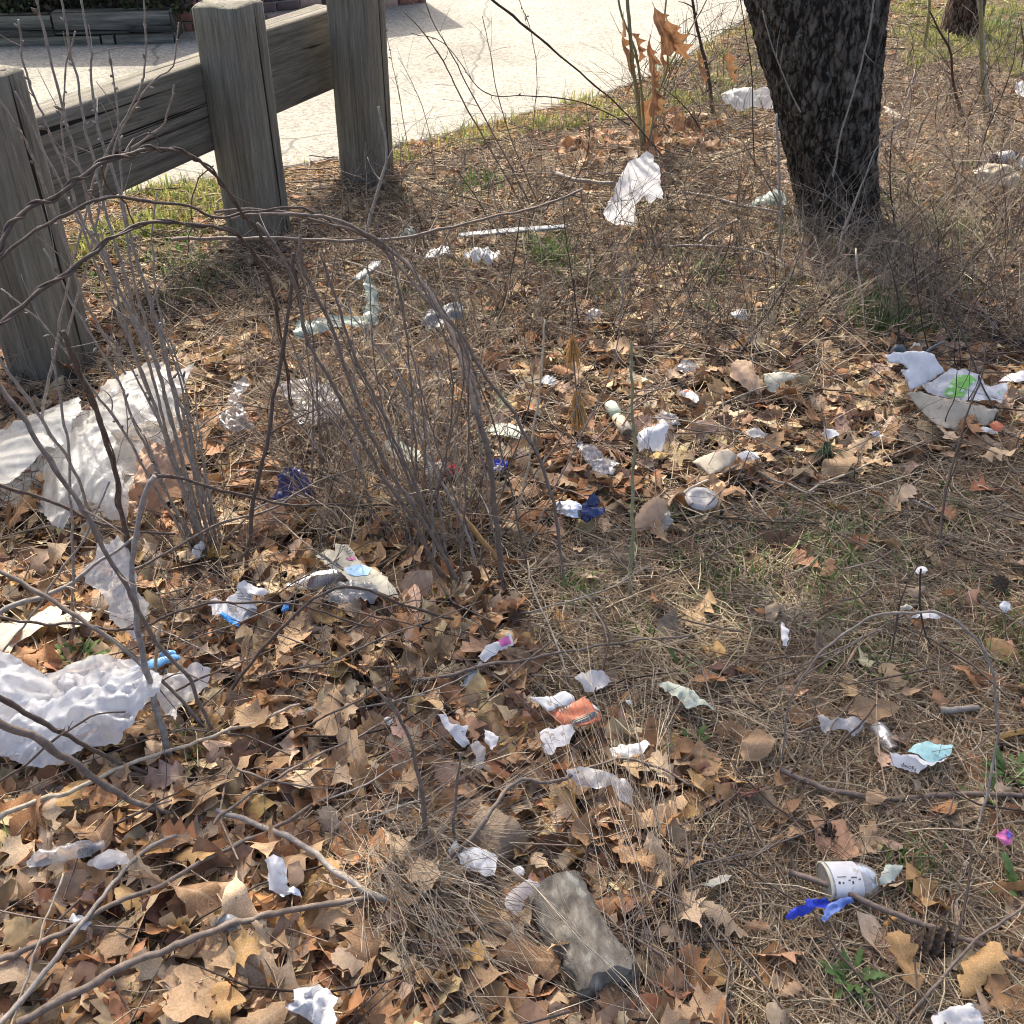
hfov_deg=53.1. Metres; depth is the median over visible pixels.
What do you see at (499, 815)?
fallen leaf
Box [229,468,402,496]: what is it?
dead twig
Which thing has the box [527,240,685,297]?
dead twig
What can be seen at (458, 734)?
torn paper
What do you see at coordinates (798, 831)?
fallen leaf
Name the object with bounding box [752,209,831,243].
grass tuft
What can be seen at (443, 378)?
dead twig
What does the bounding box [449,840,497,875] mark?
white packet
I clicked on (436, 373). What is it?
bramble cane
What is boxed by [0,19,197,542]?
weed stalk
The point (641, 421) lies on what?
dead grass clump
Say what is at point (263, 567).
fallen leaf
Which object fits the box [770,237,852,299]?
dead twig
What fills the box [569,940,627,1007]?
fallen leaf
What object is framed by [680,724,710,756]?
dandelion
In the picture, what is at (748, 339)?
dead twig
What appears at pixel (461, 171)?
dead twig
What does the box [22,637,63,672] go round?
fallen leaf
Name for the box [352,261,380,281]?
plastic strip
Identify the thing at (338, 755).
fallen leaf
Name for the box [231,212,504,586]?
bramble cane
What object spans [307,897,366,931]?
fallen leaf
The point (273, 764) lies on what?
fallen leaf
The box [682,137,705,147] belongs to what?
fallen leaf
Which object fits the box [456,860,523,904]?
fallen leaf
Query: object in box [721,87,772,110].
plastic bag
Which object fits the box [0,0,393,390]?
timber guardrail
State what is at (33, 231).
vine
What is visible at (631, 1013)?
fallen leaf
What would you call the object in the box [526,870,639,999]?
rock
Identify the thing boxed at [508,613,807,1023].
dead grass clump
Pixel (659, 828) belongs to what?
dead grass clump
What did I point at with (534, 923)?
fallen leaf
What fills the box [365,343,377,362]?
fallen leaf
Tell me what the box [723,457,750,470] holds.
fallen leaf
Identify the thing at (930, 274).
dead twig
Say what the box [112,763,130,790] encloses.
fallen leaf
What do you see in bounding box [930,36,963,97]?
dead twig
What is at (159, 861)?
fallen leaf
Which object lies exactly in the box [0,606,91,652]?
newspaper
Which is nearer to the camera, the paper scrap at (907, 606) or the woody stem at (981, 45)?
the paper scrap at (907, 606)
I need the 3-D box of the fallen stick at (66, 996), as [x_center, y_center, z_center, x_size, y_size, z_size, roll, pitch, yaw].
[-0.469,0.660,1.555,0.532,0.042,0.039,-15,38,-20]
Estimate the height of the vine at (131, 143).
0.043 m
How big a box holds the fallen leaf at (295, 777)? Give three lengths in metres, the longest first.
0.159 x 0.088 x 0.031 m
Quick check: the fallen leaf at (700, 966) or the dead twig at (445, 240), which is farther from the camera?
the dead twig at (445, 240)
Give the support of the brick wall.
on the road
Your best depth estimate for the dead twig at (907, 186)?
4.24 m
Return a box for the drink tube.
[604,400,632,436]
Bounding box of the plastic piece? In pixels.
[398,226,415,241]
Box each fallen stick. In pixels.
[0,703,299,820]
[0,787,342,961]
[0,834,176,1023]
[11,873,63,1023]
[15,895,373,1023]
[212,708,404,824]
[215,808,387,903]
[411,635,694,682]
[411,670,463,681]
[446,776,568,861]
[551,170,613,184]
[568,757,694,787]
[662,244,789,267]
[682,463,739,494]
[683,191,789,214]
[698,219,737,243]
[757,471,808,493]
[779,767,1023,801]
[788,869,1023,963]
[791,300,902,364]
[797,698,882,735]
[808,440,926,492]
[832,704,875,753]
[883,493,936,512]
[906,903,1023,1018]
[939,705,979,714]
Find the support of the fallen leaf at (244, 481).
on the pine needle mat
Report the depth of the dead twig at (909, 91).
5.42 m
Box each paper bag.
[128,433,190,514]
[730,359,762,393]
[972,163,1019,186]
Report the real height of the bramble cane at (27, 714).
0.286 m
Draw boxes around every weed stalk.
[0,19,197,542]
[0,100,126,374]
[0,275,191,549]
[0,358,102,539]
[2,481,110,651]
[13,72,198,541]
[30,0,206,554]
[33,0,146,462]
[38,31,160,368]
[43,204,202,558]
[51,348,74,633]
[60,0,206,557]
[63,22,178,341]
[80,0,211,549]
[94,474,172,758]
[107,48,202,530]
[113,331,207,549]
[122,85,174,153]
[132,417,191,544]
[137,193,216,548]
[144,289,210,519]
[154,622,161,701]
[157,319,222,546]
[185,395,223,545]
[382,1,413,156]
[403,10,523,208]
[410,0,533,209]
[412,30,629,125]
[469,16,534,197]
[516,319,545,523]
[519,0,546,174]
[527,560,571,681]
[532,271,543,330]
[563,203,605,336]
[1008,123,1023,164]
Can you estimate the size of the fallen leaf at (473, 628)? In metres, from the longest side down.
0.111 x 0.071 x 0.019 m
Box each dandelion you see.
[50,636,109,667]
[667,647,702,672]
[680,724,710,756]
[817,948,888,1010]
[959,777,995,804]
[981,745,1023,790]
[1001,852,1023,914]
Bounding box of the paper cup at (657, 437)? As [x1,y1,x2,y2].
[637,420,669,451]
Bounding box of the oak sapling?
[617,0,738,150]
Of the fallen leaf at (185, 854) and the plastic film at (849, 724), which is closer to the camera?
the fallen leaf at (185, 854)
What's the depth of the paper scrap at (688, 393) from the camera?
2.97 m
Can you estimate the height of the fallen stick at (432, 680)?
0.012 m
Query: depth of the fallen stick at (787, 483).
2.68 m
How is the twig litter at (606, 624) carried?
on the ground at (546, 426)
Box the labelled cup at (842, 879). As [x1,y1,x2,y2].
[816,861,879,900]
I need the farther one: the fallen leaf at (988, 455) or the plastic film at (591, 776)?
the fallen leaf at (988, 455)
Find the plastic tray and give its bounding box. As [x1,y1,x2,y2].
[147,650,190,674]
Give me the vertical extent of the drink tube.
0.032 m
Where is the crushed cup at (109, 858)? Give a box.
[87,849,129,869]
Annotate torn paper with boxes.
[438,713,469,746]
[470,741,485,768]
[484,730,498,749]
[539,724,574,754]
[610,740,649,760]
[879,864,902,884]
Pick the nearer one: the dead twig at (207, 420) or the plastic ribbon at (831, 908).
the plastic ribbon at (831, 908)
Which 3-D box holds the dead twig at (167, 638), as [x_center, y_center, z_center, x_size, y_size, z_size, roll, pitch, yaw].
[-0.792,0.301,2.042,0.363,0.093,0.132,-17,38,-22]
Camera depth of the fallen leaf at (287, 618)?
2.21 m
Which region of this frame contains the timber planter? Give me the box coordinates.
[0,7,182,46]
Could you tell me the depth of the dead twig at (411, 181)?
4.43 m
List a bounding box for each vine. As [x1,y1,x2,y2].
[0,144,307,346]
[0,195,341,261]
[0,219,293,406]
[100,165,186,237]
[115,133,160,153]
[187,165,213,257]
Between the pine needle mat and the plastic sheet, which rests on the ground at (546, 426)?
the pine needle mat
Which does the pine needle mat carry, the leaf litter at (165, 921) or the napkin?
the napkin
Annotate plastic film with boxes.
[566,766,632,804]
[748,189,786,206]
[817,714,865,735]
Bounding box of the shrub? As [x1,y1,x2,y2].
[0,0,197,15]
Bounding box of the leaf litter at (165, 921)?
[0,0,1023,1023]
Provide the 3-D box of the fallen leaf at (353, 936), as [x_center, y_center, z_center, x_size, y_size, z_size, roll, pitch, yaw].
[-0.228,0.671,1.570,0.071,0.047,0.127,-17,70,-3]
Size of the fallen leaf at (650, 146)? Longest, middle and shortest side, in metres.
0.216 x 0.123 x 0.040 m
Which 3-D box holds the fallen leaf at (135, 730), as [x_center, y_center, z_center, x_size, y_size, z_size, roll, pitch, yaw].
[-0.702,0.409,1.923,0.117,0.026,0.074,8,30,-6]
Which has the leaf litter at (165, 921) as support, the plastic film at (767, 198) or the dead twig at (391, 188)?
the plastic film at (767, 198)
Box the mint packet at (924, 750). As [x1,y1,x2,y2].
[890,741,952,772]
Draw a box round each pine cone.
[820,821,838,843]
[910,922,957,962]
[990,574,1008,596]
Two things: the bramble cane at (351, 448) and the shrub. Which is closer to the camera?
the bramble cane at (351, 448)
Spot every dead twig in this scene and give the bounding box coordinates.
[0,507,100,540]
[64,605,223,661]
[77,630,199,660]
[113,744,227,825]
[145,648,274,704]
[162,568,300,632]
[178,572,341,644]
[180,368,305,405]
[186,376,274,436]
[186,404,339,437]
[224,460,331,539]
[224,536,373,629]
[225,294,365,320]
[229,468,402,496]
[233,747,355,818]
[245,341,394,373]
[250,622,405,700]
[256,501,363,587]
[270,641,407,740]
[290,373,372,455]
[292,596,459,658]
[302,721,438,808]
[320,449,445,523]
[324,554,481,665]
[331,256,480,300]
[345,761,475,829]
[356,158,460,206]
[358,658,486,709]
[362,127,405,203]
[373,365,511,415]
[378,276,538,318]
[400,198,426,252]
[402,358,565,404]
[422,211,461,270]
[434,129,471,206]
[452,651,576,749]
[455,164,493,228]
[459,202,627,244]
[464,626,566,709]
[481,149,536,226]
[520,566,649,613]
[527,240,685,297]
[536,480,629,543]
[540,147,580,204]
[569,170,595,245]
[570,105,615,190]
[593,372,704,442]
[605,294,759,331]
[616,64,701,131]
[650,417,801,459]
[657,285,754,360]
[662,523,801,577]
[663,78,685,135]
[679,85,705,118]
[682,22,717,76]
[689,65,721,102]
[692,301,787,371]
[697,86,707,125]
[700,190,746,293]
[703,65,732,128]
[710,11,724,60]
[715,343,862,406]
[723,317,774,358]
[736,118,787,223]
[736,256,825,296]
[736,308,811,363]
[737,111,773,131]
[740,40,758,86]
[751,214,819,331]
[758,628,886,688]
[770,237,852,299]
[778,166,855,255]
[780,225,849,343]
[830,277,888,336]
[862,207,939,320]
[866,251,944,351]
[873,228,929,352]
[874,114,895,228]
[878,124,917,174]
[880,255,986,293]
[887,131,1016,176]
[893,210,953,346]
[895,47,947,134]
[896,140,934,221]
[901,50,939,97]
[912,222,956,336]
[918,42,973,70]
[926,74,960,138]
[926,100,965,134]
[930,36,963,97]
[936,300,963,369]
[937,139,974,203]
[945,55,978,116]
[959,261,1007,344]
[960,119,1014,216]
[966,110,1010,185]
[971,39,1002,97]
[975,161,994,210]
[978,115,989,159]
[1005,13,1023,76]
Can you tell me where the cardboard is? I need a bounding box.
[693,449,735,474]
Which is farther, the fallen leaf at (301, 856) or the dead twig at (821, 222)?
the dead twig at (821, 222)
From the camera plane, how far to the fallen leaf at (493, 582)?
2.30 m
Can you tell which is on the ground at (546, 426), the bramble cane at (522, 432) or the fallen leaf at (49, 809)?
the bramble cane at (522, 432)
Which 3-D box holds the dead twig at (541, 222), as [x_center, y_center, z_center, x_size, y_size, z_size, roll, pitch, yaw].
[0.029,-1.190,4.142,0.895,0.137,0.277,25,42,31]
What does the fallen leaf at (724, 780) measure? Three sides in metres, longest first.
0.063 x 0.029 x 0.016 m
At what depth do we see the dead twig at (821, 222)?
3.88 m
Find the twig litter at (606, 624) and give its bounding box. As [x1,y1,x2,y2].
[0,0,1023,1023]
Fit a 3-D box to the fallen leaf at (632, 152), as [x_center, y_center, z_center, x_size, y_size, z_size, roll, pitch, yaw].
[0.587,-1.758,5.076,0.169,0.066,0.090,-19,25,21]
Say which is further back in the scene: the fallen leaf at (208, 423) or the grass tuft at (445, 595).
the fallen leaf at (208, 423)
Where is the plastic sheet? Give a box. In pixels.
[0,362,194,530]
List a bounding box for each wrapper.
[271,467,315,501]
[493,459,507,470]
[579,444,617,467]
[996,829,1013,845]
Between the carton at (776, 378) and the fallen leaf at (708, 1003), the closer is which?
the fallen leaf at (708, 1003)
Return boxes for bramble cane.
[0,384,213,738]
[0,483,184,577]
[0,537,132,614]
[0,569,204,727]
[0,593,372,645]
[0,695,147,774]
[0,711,125,781]
[0,718,203,821]
[58,330,130,553]
[135,460,381,570]
[150,474,449,514]
[213,208,484,411]
[219,316,389,523]
[228,560,453,692]
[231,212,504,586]
[244,252,329,575]
[255,213,443,577]
[260,282,355,510]
[263,307,339,507]
[268,367,359,444]
[269,230,330,482]
[272,335,401,542]
[273,354,415,519]
[298,235,461,584]
[303,295,451,557]
[311,192,417,543]
[315,319,427,567]
[318,305,449,557]
[319,237,454,579]
[324,403,428,551]
[326,254,374,487]
[328,258,419,570]
[351,343,463,538]
[358,249,446,551]
[361,407,449,557]
[369,287,529,568]
[375,228,463,542]
[375,233,495,593]
[383,358,439,567]
[404,286,464,560]
[415,283,461,540]
[426,451,476,566]
[435,379,537,546]
[436,245,523,580]
[443,314,565,588]
[461,514,507,575]
[478,341,542,555]
[481,336,594,555]
[516,248,643,565]
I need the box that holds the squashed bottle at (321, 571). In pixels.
[284,567,347,590]
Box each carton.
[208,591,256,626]
[530,691,600,725]
[764,372,797,392]
[989,421,1003,431]
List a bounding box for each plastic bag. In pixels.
[0,651,210,767]
[82,535,148,640]
[278,379,345,425]
[421,302,463,328]
[575,670,610,691]
[603,151,663,225]
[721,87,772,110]
[1018,156,1023,175]
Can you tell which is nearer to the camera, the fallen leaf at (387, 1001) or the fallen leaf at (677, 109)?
the fallen leaf at (387, 1001)
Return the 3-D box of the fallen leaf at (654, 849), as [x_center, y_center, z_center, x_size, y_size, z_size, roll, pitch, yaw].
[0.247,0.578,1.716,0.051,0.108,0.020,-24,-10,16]
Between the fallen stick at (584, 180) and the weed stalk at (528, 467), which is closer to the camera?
the weed stalk at (528, 467)
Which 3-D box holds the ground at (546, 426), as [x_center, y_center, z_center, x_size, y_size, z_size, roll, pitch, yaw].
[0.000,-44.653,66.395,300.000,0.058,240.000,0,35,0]
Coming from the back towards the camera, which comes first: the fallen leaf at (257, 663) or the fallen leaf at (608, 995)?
the fallen leaf at (257, 663)
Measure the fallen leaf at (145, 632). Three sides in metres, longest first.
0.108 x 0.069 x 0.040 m
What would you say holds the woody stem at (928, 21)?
on the ground at (546, 426)
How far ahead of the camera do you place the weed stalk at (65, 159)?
2.14 m
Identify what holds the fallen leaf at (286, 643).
on the leaf litter at (165, 921)
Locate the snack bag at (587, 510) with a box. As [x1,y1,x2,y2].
[556,493,604,521]
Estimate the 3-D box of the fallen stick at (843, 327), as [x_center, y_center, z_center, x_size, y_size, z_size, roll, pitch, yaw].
[1.100,-0.596,3.357,0.024,0.022,0.551,-17,38,-23]
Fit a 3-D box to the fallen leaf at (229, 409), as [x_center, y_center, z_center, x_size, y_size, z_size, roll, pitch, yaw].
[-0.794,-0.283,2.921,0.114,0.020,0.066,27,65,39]
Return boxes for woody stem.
[170,188,582,251]
[361,662,427,843]
[362,106,394,245]
[397,38,434,173]
[449,752,461,857]
[491,0,661,154]
[493,214,530,342]
[602,328,636,603]
[678,0,714,113]
[740,0,759,164]
[762,11,800,112]
[767,113,782,260]
[781,610,999,967]
[832,0,874,176]
[833,117,907,274]
[855,248,868,339]
[889,566,918,662]
[898,568,967,663]
[904,341,944,369]
[918,364,972,488]
[922,0,942,46]
[929,7,971,115]
[933,179,963,218]
[937,342,987,569]
[941,562,1005,613]
[942,369,1007,431]
[944,298,1014,436]
[967,354,981,401]
[977,0,995,125]
[979,0,992,121]
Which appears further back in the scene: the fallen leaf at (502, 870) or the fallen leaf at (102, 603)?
the fallen leaf at (102, 603)
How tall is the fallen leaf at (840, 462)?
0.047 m
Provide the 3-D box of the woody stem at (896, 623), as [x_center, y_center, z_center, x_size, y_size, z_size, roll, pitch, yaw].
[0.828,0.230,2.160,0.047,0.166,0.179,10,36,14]
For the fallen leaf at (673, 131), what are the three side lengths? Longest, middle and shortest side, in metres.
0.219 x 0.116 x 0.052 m
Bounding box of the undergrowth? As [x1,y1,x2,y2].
[0,0,1023,949]
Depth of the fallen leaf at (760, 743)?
1.93 m
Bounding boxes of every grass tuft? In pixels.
[0,811,45,867]
[107,225,255,274]
[173,721,227,762]
[431,589,457,610]
[447,163,513,193]
[515,224,628,268]
[546,566,627,616]
[666,254,749,287]
[666,501,931,661]
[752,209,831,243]
[771,468,963,604]
[821,269,928,341]
[858,827,997,916]
[874,203,1023,271]
[893,562,1023,695]
[940,5,1023,38]
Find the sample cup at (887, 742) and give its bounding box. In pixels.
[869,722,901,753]
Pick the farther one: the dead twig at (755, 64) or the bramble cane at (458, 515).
the dead twig at (755, 64)
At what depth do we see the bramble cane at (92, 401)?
1.92 m
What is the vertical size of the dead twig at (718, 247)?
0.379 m
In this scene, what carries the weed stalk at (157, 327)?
on the ground at (546, 426)
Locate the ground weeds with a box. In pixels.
[82,134,1022,692]
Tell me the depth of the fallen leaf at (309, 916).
1.67 m
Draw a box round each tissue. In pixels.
[265,854,303,897]
[286,985,337,1023]
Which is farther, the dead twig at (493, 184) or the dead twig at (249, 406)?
the dead twig at (493, 184)
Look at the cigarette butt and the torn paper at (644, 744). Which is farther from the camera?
the torn paper at (644, 744)
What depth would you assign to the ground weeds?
2.58 m
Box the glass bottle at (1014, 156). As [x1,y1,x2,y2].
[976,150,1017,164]
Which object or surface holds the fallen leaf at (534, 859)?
on the leaf litter at (165, 921)
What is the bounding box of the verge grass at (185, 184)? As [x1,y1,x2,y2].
[69,0,1023,272]
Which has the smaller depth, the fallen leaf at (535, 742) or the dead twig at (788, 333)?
the fallen leaf at (535, 742)
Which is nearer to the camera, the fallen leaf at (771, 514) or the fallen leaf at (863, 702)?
the fallen leaf at (863, 702)
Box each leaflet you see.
[315,543,398,597]
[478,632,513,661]
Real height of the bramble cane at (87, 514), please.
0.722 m
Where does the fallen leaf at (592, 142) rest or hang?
on the ground at (546, 426)
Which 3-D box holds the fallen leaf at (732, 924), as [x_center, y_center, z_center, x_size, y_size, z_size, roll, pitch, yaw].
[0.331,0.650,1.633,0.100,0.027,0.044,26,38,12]
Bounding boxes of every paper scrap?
[63,913,91,929]
[191,541,204,561]
[513,866,524,875]
[680,389,698,402]
[702,874,731,887]
[731,309,748,319]
[746,428,767,438]
[781,622,788,645]
[821,429,838,438]
[871,431,882,436]
[883,106,902,117]
[900,604,913,610]
[912,613,940,618]
[981,427,997,433]
[1015,81,1023,96]
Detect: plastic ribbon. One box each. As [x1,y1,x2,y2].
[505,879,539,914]
[785,897,853,921]
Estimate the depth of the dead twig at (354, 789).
1.83 m
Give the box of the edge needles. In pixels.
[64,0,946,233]
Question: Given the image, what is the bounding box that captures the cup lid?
[685,487,717,510]
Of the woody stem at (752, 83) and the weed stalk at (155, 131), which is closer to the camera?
the weed stalk at (155, 131)
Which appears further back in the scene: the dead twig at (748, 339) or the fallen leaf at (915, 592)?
the dead twig at (748, 339)
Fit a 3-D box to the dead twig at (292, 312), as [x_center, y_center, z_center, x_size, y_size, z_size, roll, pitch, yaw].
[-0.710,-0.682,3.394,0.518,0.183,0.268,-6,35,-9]
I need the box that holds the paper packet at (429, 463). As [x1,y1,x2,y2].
[423,462,458,473]
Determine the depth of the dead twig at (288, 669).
1.99 m
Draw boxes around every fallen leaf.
[0,379,16,388]
[0,578,38,603]
[0,793,40,827]
[0,834,55,885]
[0,947,59,995]
[3,421,12,429]
[4,389,35,404]
[7,498,40,533]
[7,603,30,622]
[8,794,46,843]
[10,412,32,421]
[10,564,40,597]
[15,644,42,656]
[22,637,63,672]
[24,541,69,575]
[36,792,65,852]
[37,473,42,480]
[39,626,69,635]
[43,810,90,887]
[47,918,136,1001]
[48,842,71,887]
[55,761,111,806]
[59,361,83,373]
[63,804,114,852]
[76,577,90,597]
[80,590,101,608]
[81,783,116,810]
[89,589,108,611]
[104,642,124,658]
[108,971,158,1000]
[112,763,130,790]
[114,513,150,527]
[116,848,162,889]
[123,721,168,742]
[127,842,164,890]
[130,615,170,645]
[131,943,179,993]
[137,654,177,666]
[138,981,231,1023]
[139,717,176,739]
[141,538,168,572]
[141,814,219,858]
[143,870,194,912]
[145,788,192,810]
[155,833,194,854]
[155,964,179,998]
[158,978,201,1023]
[162,933,247,1022]
[167,592,200,622]
[167,654,186,673]
[167,778,222,812]
[167,846,217,867]
[167,881,221,924]
[175,550,195,562]
[178,531,197,550]
[182,768,232,820]
[186,642,218,657]
[192,920,236,974]
[199,414,221,436]
[209,981,245,1023]
[214,517,234,530]
[214,870,257,943]
[215,753,260,778]
[218,404,242,417]
[224,698,268,727]
[228,549,272,584]
[228,925,260,977]
[228,942,312,989]
[228,999,293,1023]
[229,334,249,345]
[236,828,283,857]
[238,831,294,857]
[239,479,269,489]
[241,647,273,675]
[249,918,278,958]
[252,449,281,466]
[254,554,296,597]
[256,898,324,946]
[257,651,277,675]
[264,545,301,560]
[265,751,310,789]
[266,996,305,1023]
[267,611,295,628]
[271,923,289,948]
[274,616,313,663]
[276,583,295,599]
[278,551,306,579]
[283,751,326,788]
[283,838,328,869]
[284,587,323,624]
[293,856,341,944]
[305,429,325,445]
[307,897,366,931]
[309,460,341,472]
[310,761,341,805]
[312,685,347,734]
[312,875,367,907]
[313,747,349,786]
[317,703,357,734]
[322,721,347,749]
[325,761,370,790]
[330,941,392,976]
[331,819,416,865]
[336,726,368,770]
[337,796,389,817]
[338,596,359,617]
[339,907,384,981]
[340,825,395,876]
[341,692,363,713]
[348,533,373,553]
[356,713,419,754]
[358,632,388,676]
[358,979,400,1023]
[359,560,382,590]
[360,513,384,538]
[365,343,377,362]
[365,763,419,798]
[369,766,417,795]
[369,1001,433,1023]
[370,765,399,821]
[370,928,433,993]
[371,414,391,432]
[379,734,437,756]
[379,918,416,948]
[381,827,418,865]
[383,896,409,950]
[385,864,419,905]
[395,612,422,647]
[399,643,423,688]
[401,668,436,693]
[403,512,449,538]
[405,855,439,894]
[406,808,467,849]
[408,357,425,387]
[416,875,454,889]
[417,682,444,712]
[420,343,451,354]
[427,791,488,841]
[428,393,441,410]
[430,563,463,599]
[438,999,482,1023]
[440,914,474,935]
[444,491,464,507]
[450,959,507,1000]
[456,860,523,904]
[457,800,489,860]
[462,614,507,633]
[470,802,526,863]
[478,901,524,966]
[481,580,500,590]
[482,897,533,949]
[486,989,563,1023]
[497,935,567,983]
[503,475,539,499]
[503,873,549,910]
[508,743,551,797]
[509,369,530,377]
[518,401,536,410]
[523,719,575,750]
[523,916,538,939]
[526,850,550,868]
[540,707,560,725]
[542,779,578,826]
[547,451,574,464]
[547,922,609,950]
[554,135,575,153]
[554,365,583,380]
[557,473,579,490]
[558,133,585,144]
[566,145,576,162]
[567,361,583,385]
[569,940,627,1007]
[571,148,589,168]
[571,810,642,845]
[573,143,595,154]
[575,784,617,810]
[578,136,594,146]
[580,158,598,170]
[581,136,604,154]
[586,152,604,166]
[591,128,616,137]
[593,802,623,829]
[594,881,635,921]
[595,153,616,161]
[601,140,630,151]
[602,336,636,353]
[603,135,630,149]
[606,842,655,867]
[615,1003,664,1023]
[616,753,651,778]
[619,148,644,163]
[624,126,638,139]
[628,780,677,791]
[631,805,666,828]
[634,495,667,530]
[636,144,661,156]
[639,125,664,146]
[644,138,672,154]
[644,826,677,887]
[648,750,676,790]
[650,520,669,541]
[650,592,662,604]
[657,127,691,134]
[660,981,727,1023]
[662,137,671,145]
[663,365,687,378]
[665,106,681,122]
[670,113,699,133]
[671,135,690,149]
[672,884,706,926]
[673,851,703,868]
[676,942,717,999]
[681,112,711,118]
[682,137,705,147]
[683,129,708,137]
[686,108,697,130]
[687,762,721,798]
[689,666,730,681]
[690,473,725,488]
[692,901,747,937]
[695,135,726,150]
[697,138,720,154]
[699,120,725,132]
[713,482,746,499]
[719,774,733,804]
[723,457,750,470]
[735,786,764,798]
[740,729,775,760]
[741,918,768,933]
[753,608,765,615]
[759,451,775,460]
[765,507,779,519]
[765,601,778,624]
[772,826,806,841]
[778,980,802,997]
[813,438,838,453]
[815,435,844,450]
[820,794,844,809]
[821,451,858,476]
[846,434,869,455]
[848,696,903,723]
[850,434,877,453]
[853,424,872,434]
[862,458,892,465]
[865,789,886,804]
[881,615,893,634]
[884,930,924,996]
[902,687,919,695]
[905,585,926,598]
[932,738,949,756]
[936,420,959,439]
[951,415,976,431]
[952,665,980,693]
[957,941,1008,1004]
[962,418,984,434]
[967,447,1017,461]
[1011,949,1023,966]
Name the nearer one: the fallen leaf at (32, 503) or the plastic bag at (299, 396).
the fallen leaf at (32, 503)
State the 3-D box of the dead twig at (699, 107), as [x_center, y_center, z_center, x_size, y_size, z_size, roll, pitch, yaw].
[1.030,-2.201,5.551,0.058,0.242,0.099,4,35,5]
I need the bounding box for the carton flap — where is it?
[237,580,268,596]
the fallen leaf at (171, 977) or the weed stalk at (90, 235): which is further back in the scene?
the weed stalk at (90, 235)
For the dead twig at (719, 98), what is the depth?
5.52 m
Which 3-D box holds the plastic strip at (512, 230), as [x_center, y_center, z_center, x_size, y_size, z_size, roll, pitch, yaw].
[0.004,-1.117,4.083,0.436,0.028,0.046,-4,35,-6]
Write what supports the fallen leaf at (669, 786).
on the leaf litter at (165, 921)
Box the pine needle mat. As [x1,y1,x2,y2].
[0,0,1023,1023]
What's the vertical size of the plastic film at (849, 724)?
0.024 m
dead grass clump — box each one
[286,686,783,1023]
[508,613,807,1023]
[522,593,691,896]
[527,531,677,617]
[580,352,678,467]
[721,563,917,660]
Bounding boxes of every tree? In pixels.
[743,0,890,238]
[939,0,985,39]
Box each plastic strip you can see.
[294,274,378,338]
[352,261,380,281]
[458,224,566,237]
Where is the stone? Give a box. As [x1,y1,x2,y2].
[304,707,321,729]
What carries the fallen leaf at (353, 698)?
on the leaf litter at (165, 921)
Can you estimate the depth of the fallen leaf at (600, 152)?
5.30 m
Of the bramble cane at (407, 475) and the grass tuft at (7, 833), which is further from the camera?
the bramble cane at (407, 475)
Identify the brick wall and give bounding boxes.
[0,0,425,31]
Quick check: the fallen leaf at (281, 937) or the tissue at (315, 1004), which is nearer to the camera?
the tissue at (315, 1004)
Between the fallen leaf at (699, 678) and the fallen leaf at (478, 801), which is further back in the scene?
the fallen leaf at (699, 678)
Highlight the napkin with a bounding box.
[658,681,715,709]
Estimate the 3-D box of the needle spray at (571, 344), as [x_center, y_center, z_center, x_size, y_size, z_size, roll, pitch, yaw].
[0.178,-0.506,2.995,0.075,0.210,0.085,-17,39,-23]
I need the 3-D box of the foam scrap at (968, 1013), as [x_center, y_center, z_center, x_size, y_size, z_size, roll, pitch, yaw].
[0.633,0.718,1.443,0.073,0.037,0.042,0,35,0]
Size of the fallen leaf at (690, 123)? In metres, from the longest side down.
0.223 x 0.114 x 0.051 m
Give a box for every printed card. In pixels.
[384,439,422,460]
[488,423,524,439]
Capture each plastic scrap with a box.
[281,604,288,611]
[384,717,392,724]
[460,662,482,685]
[541,375,555,384]
[592,462,614,474]
[890,344,906,352]
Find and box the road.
[0,0,931,222]
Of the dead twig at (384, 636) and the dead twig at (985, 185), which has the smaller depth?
the dead twig at (384, 636)
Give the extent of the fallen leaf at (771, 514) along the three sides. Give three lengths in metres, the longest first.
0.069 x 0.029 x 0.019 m
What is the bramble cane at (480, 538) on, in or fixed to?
on the ground at (546, 426)
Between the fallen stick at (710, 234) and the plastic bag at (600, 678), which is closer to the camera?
the plastic bag at (600, 678)
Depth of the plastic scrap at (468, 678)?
2.05 m
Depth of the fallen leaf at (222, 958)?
1.57 m
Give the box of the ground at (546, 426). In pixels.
[0,0,1023,1023]
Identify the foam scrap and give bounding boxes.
[424,246,449,258]
[463,246,500,265]
[915,566,926,573]
[931,1003,983,1023]
[999,601,1010,612]
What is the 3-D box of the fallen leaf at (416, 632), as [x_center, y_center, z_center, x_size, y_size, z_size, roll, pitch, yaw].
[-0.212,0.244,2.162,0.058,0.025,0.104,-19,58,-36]
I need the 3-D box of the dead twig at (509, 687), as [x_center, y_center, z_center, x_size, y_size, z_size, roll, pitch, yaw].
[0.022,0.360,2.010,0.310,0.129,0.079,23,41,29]
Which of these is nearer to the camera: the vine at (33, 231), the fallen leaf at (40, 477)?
the vine at (33, 231)
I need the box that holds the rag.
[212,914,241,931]
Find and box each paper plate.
[737,451,759,460]
[998,370,1023,381]
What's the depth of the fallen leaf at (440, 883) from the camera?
1.68 m
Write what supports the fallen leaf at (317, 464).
on the undergrowth
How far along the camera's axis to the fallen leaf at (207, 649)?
2.11 m
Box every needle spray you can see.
[555,300,585,369]
[563,352,590,434]
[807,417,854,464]
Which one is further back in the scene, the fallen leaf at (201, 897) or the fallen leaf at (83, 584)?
the fallen leaf at (83, 584)
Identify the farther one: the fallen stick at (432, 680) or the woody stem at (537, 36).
the woody stem at (537, 36)
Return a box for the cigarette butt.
[883,916,897,926]
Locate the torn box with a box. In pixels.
[885,351,1008,430]

